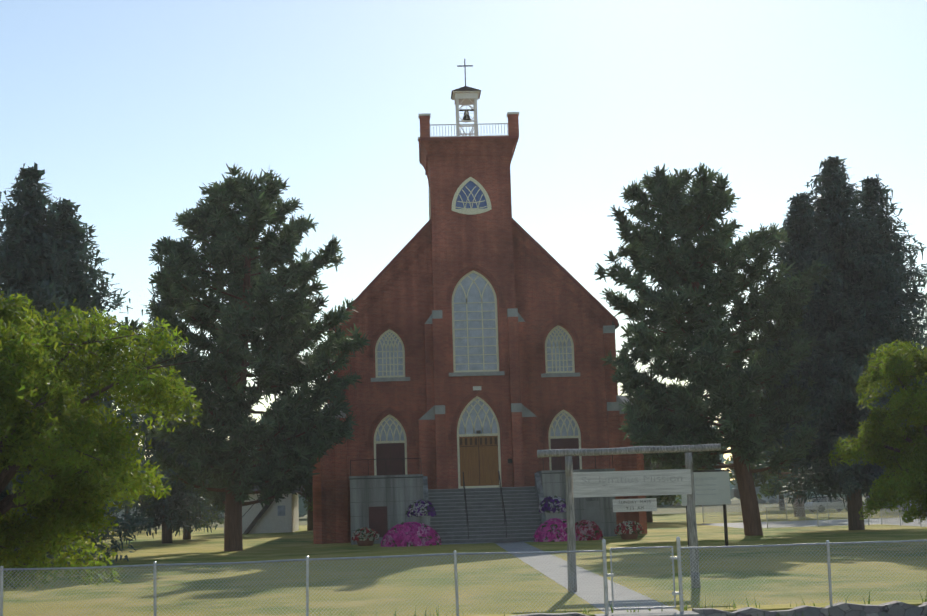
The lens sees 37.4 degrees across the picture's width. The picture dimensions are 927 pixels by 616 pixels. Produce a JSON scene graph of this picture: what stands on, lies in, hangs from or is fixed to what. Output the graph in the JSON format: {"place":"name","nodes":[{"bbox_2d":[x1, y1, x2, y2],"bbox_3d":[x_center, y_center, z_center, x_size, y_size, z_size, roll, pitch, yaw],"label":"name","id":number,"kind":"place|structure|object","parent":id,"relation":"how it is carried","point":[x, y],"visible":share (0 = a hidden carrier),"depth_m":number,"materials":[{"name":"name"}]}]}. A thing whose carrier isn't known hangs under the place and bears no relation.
{"place":"outdoors","nodes":[
{"label":"outdoors","id":0,"kind":"place"},
{"bbox_2d":[105,402,157,531],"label":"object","id":1,"kind":"object","parent":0,"point":[131,447],"depth_m":126.60,"materials":[{"name":"green plant"}]},
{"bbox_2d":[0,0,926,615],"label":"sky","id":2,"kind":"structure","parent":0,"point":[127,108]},
{"bbox_2d":[3,507,926,615],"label":"lawn","id":3,"kind":"structure","parent":0,"point":[145,554],"depth_m":43.44,"materials":[{"name":"green plant"}]},
{"bbox_2d":[0,162,177,567],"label":"spruce","id":4,"kind":"object","parent":3,"relation":"on","point":[32,240],"depth_m":59.78,"materials":[{"name":"green plant"}]},
{"bbox_2d":[0,287,203,591],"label":"tree","id":5,"kind":"object","parent":3,"relation":"on","point":[82,442],"depth_m":30.02,"materials":[{"name":"green plant"}]},
{"bbox_2d":[109,262,224,543],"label":"spruce","id":6,"kind":"object","parent":3,"relation":"on","point":[184,501],"depth_m":87.14,"materials":[{"name":"green plant"}]},
{"bbox_2d":[145,455,224,539],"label":"shrub","id":7,"kind":"object","parent":3,"relation":"on","point":[218,509],"depth_m":94.41,"materials":[{"name":"green plant"}]},
{"bbox_2d":[117,163,370,550],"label":"pine","id":8,"kind":"object","parent":3,"relation":"on","point":[298,416],"depth_m":69.97,"materials":[{"name":"green plant"}]},
{"bbox_2d":[242,497,274,533],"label":"outdoor stair","id":9,"kind":"object","parent":3,"relation":"on","point":[254,522],"visible":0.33,"depth_m":107.14,"materials":[{"name":"metal"}]},
{"bbox_2d":[224,493,298,533],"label":"outbuilding","id":10,"kind":"structure","parent":3,"relation":"on","point":[269,519],"depth_m":107.50,"materials":[{"name":"white paint"}]},
{"bbox_2d":[253,486,302,492],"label":"building roof","id":11,"kind":"structure","parent":10,"relation":"on","point":[295,491],"depth_m":108.79,"materials":[{"name":"grey"}]},
{"bbox_2d":[278,505,284,515],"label":"window","id":12,"kind":"structure","parent":10,"relation":"attached to","point":[281,509],"depth_m":107.55,"materials":[{"name":"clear glass"}]},
{"bbox_2d":[250,396,327,530],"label":"tree","id":13,"kind":"object","parent":3,"relation":"on","point":[308,490],"depth_m":111.19,"materials":[{"name":"green plant"}]},
{"bbox_2d":[0,496,926,615],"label":"fence posts","id":14,"kind":"object","parent":3,"relation":"on","point":[603,551],"visible":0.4,"depth_m":27.57,"materials":[{"name":"grey metal"}]},
{"bbox_2d":[3,497,926,615],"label":"fence","id":15,"kind":"object","parent":14,"relation":"attached to","point":[806,510],"visible":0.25,"depth_m":27.53,"materials":[{"name":"grey metal"}]},
{"bbox_2d":[312,317,646,543],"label":"buttresses","id":16,"kind":"structure","parent":3,"relation":"on","point":[435,353],"depth_m":78.03,"materials":[{"name":"brick"}]},
{"bbox_2d":[322,308,632,419],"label":"stone ledges","id":17,"kind":"object","parent":16,"relation":"on","point":[433,410],"visible":0.58,"depth_m":78.72,"materials":[{"name":"grey stone"}]},
{"bbox_2d":[349,469,616,544],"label":"concrete blocks","id":18,"kind":"structure","parent":3,"relation":"on","point":[377,494],"depth_m":74.64,"materials":[{"name":"grey concrete"}]},
{"bbox_2d":[369,506,387,536],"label":"basement door","id":19,"kind":"structure","parent":18,"relation":"attached to","point":[380,517],"depth_m":74.33,"materials":[{"name":"brown wood"}]},
{"bbox_2d":[350,455,612,538],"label":"handrails","id":20,"kind":"object","parent":18,"relation":"on","point":[464,485],"visible":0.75,"depth_m":74.82,"materials":[{"name":"metal"}]},
{"bbox_2d":[349,471,614,530],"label":"concrete joints","id":21,"kind":"object","parent":18,"relation":"attached to","point":[422,486],"visible":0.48,"depth_m":74.65,"materials":[{"name":"grey concrete"}]},
{"bbox_2d":[412,511,563,526],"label":"flower pots","id":22,"kind":"object","parent":18,"relation":"on","point":[426,519],"visible":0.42,"depth_m":70.63,"materials":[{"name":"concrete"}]},
{"bbox_2d":[585,501,600,530],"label":"basement door","id":23,"kind":"structure","parent":18,"relation":"attached to","point":[589,506],"depth_m":74.88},
{"bbox_2d":[428,486,540,542],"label":"steps","id":24,"kind":"structure","parent":3,"relation":"on","point":[485,512],"depth_m":73.97,"materials":[{"name":"concrete"}]},
{"bbox_2d":[428,487,541,542],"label":"step risers","id":25,"kind":"object","parent":24,"relation":"attached to","point":[482,508],"visible":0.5,"depth_m":74.13,"materials":[{"name":"concrete"}]},
{"bbox_2d":[357,533,637,545],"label":"flower planters","id":26,"kind":"object","parent":3,"relation":"on","point":[624,536],"visible":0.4,"depth_m":69.66,"materials":[{"name":"ceramic"}]},
{"bbox_2d":[537,444,720,591],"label":"sign logs","id":27,"kind":"object","parent":3,"relation":"on","point":[692,532],"visible":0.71,"depth_m":34.42,"materials":[{"name":"grey wood"}]},
{"bbox_2d":[572,469,691,511],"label":"sign planks","id":28,"kind":"object","parent":27,"relation":"attached to","point":[580,490],"visible":1,"depth_m":34.32,"materials":[{"name":"white wood"}]},
{"bbox_2d":[581,475,681,485],"bbox_3d":[4.228,4.320,34.342,2.547,0.249,0.004,-1,-8,-3],"label":"sign lettering","id":29,"kind":"object","parent":28,"relation":"attached to","point":[644,476],"visible":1,"depth_m":34.34},
{"bbox_2d":[603,484,673,493],"bbox_3d":[4.238,4.546,34.313,2.080,0.187,0.004,-1,-8,-3],"label":"sign lettering","id":30,"kind":"object","parent":28,"relation":"attached to","point":[636,485],"visible":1,"depth_m":34.31},
{"bbox_2d":[625,380,704,521],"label":"tree","id":31,"kind":"object","parent":3,"relation":"on","point":[659,499],"depth_m":105.06,"materials":[{"name":"green plant"}]},
{"bbox_2d":[686,470,729,546],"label":"info board posts","id":32,"kind":"object","parent":3,"relation":"on","point":[725,524],"visible":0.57,"depth_m":58.54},
{"bbox_2d":[681,471,730,505],"bbox_3d":[10.370,7.729,58.646,2.100,1.400,0.060,-1,-8,-3],"label":"info board","id":33,"kind":"object","parent":32,"relation":"attached to","point":[718,499],"visible":0.79,"depth_m":58.62,"materials":[{"name":"metal"}]},
{"bbox_2d":[591,162,833,535],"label":"pine","id":34,"kind":"object","parent":3,"relation":"on","point":[715,292],"depth_m":69.88,"materials":[{"name":"green plant"}]},
{"bbox_2d":[751,322,826,516],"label":"pine","id":35,"kind":"object","parent":3,"relation":"on","point":[802,512],"depth_m":109.29,"materials":[{"name":"green plant"}]},
{"bbox_2d":[804,495,846,509],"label":"car","id":36,"kind":"object","parent":3,"relation":"on","point":[806,504],"depth_m":122.73,"materials":[{"name":"white metal"}]},
{"bbox_2d":[747,156,926,529],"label":"spruce","id":37,"kind":"object","parent":3,"relation":"on","point":[818,222],"depth_m":73.81,"materials":[{"name":"green plant"}]},
{"bbox_2d":[829,339,926,522],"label":"tree","id":38,"kind":"object","parent":3,"relation":"on","point":[904,357],"depth_m":48.77,"materials":[{"name":"green plant"}]},
{"bbox_2d":[420,136,518,161],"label":"tower cornice","id":39,"kind":"structure","parent":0,"point":[454,138],"depth_m":79.97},
{"bbox_2d":[89,497,865,531],"bbox_3d":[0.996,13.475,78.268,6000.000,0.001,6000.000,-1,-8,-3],"label":"buildings","id":40,"kind":"structure","parent":0,"point":[670,510],"depth_m":185.04,"materials":[{"name":"white"}]},
{"bbox_2d":[429,168,514,488],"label":"tower shaft","id":41,"kind":"object","parent":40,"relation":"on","point":[439,217],"visible":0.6,"depth_m":79.47,"materials":[{"name":"red brick"}]},
{"bbox_2d":[452,91,479,136],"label":"cupola","id":42,"kind":"object","parent":41,"relation":"on","point":[462,100],"visible":0.83,"depth_m":82.55,"materials":[{"name":"white paint"}]},
{"bbox_2d":[457,59,472,85],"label":"cross","id":43,"kind":"object","parent":42,"relation":"on","point":[465,69],"visible":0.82,"depth_m":83.47,"materials":[{"name":"metal"}]},
{"bbox_2d":[451,86,480,98],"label":"cupola roof","id":44,"kind":"structure","parent":42,"relation":"on","point":[464,88],"depth_m":82.57,"materials":[{"name":"white wood"}]},
{"bbox_2d":[459,109,474,119],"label":"bell","id":45,"kind":"object","parent":42,"relation":"attached to","point":[466,117],"visible":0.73,"depth_m":82.94,"materials":[{"name":"brown metal"}]},
{"bbox_2d":[420,138,517,184],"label":"tower flare","id":46,"kind":"object","parent":41,"relation":"attached to","point":[452,147],"visible":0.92,"depth_m":80.20,"materials":[{"name":"red brick"}]},
{"bbox_2d":[419,114,518,161],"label":"piers","id":47,"kind":"structure","parent":41,"relation":"on","point":[513,129],"depth_m":80.06,"materials":[{"name":"brick"}]},
{"bbox_2d":[418,112,518,141],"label":"pier caps","id":48,"kind":"object","parent":47,"relation":"on","point":[426,114],"visible":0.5,"depth_m":80.16,"materials":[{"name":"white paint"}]},
{"bbox_2d":[430,123,508,136],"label":"railing","id":49,"kind":"object","parent":47,"relation":"attached to","point":[466,129],"visible":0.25,"depth_m":80.25,"materials":[{"name":"white paint"}]},
{"bbox_2d":[473,386,480,389],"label":"plaque","id":50,"kind":"object","parent":41,"relation":"attached to","point":[476,387],"visible":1,"depth_m":78.32,"materials":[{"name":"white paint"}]},
{"bbox_2d":[459,436,498,485],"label":"oak door","id":51,"kind":"structure","parent":41,"relation":"attached to","point":[492,474],"depth_m":78.08,"materials":[{"name":"brown wood"}]},
{"bbox_2d":[335,223,611,524],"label":"facade","id":52,"kind":"structure","parent":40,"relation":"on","point":[560,301],"depth_m":79.77,"materials":[{"name":"brick"}]},
{"bbox_2d":[329,218,617,332],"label":"rake","id":53,"kind":"object","parent":52,"relation":"attached to","point":[549,256],"visible":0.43,"depth_m":80.37,"materials":[{"name":"wood"}]},
{"bbox_2d":[365,264,589,447],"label":"brick window arches","id":54,"kind":"structure","parent":52,"relation":"attached to","point":[409,353],"depth_m":79.24,"materials":[{"name":"brick"}]},
{"bbox_2d":[390,436,564,483],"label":"door lines","id":55,"kind":"object","parent":52,"relation":"attached to","point":[473,446],"depth_m":78.21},
{"bbox_2d":[376,438,579,474],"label":"side doors","id":56,"kind":"structure","parent":52,"relation":"attached to","point":[383,469],"depth_m":78.97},
{"bbox_2d":[43,426,924,522],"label":"tree line","id":57,"kind":"object","parent":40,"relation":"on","point":[303,511],"depth_m":228.06,"materials":[{"name":"green plant"}]},
{"bbox_2d":[512,601,926,615],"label":"stone wall","id":58,"kind":"structure","parent":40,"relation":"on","point":[848,609],"depth_m":27.56,"materials":[{"name":"grey stone"}]},
{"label":"nave","id":59,"kind":"object","parent":40,"relation":"on","visible":0},
{"bbox_2d":[374,177,581,488],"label":"window frames","id":60,"kind":"structure","parent":59,"relation":"attached to","point":[474,211],"depth_m":79.43,"materials":[{"name":"white wood"}]},
{"bbox_2d":[456,181,486,208],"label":"stained glass window","id":61,"kind":"structure","parent":60,"relation":"in","point":[471,185],"depth_m":80.02,"materials":[{"name":"blue glass"}]},
{"bbox_2d":[376,273,577,440],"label":"window glass","id":62,"kind":"object","parent":60,"relation":"in","point":[459,297],"visible":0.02,"depth_m":79.22,"materials":[{"name":"grey glass"}]},
{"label":"wood","id":63,"kind":"object","parent":40,"relation":"on","visible":0},
{"bbox_2d":[632,400,685,505],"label":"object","id":64,"kind":"object","parent":63,"relation":"attached to","point":[677,501],"depth_m":150.51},
{"bbox_2d":[442,541,677,612],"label":"path","id":65,"kind":"structure","parent":0,"point":[506,545],"depth_m":37.74,"materials":[{"name":"concrete"}]},
{"bbox_2d":[717,406,827,509],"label":"tree","id":66,"kind":"object","parent":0,"point":[761,477],"depth_m":139.41,"materials":[{"name":"green plant"}]},
{"bbox_2d":[702,517,926,527],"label":"road","id":67,"kind":"structure","parent":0,"point":[740,525],"depth_m":88.59,"materials":[{"name":"grey asphalt"}]},
{"label":"road","id":68,"kind":"structure","parent":0,"visible":0},
{"bbox_2d":[319,589,926,615],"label":"weeds","id":69,"kind":"object","parent":68,"relation":"on","point":[685,607],"visible":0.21,"depth_m":27.93,"materials":[{"name":"green plant"}]},
{"bbox_2d":[594,611,699,615],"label":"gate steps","id":70,"kind":"structure","parent":68,"relation":"on","point":[679,613],"depth_m":27.30,"materials":[{"name":"concrete"}]},
{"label":"flower foliage","id":71,"kind":"object","parent":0,"visible":0},
{"bbox_2d":[351,495,644,546],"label":"flowers","id":72,"kind":"object","parent":71,"relation":"attached to","point":[588,530],"visible":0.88,"depth_m":69.78,"materials":[{"name":"purple plant"}]}
]}

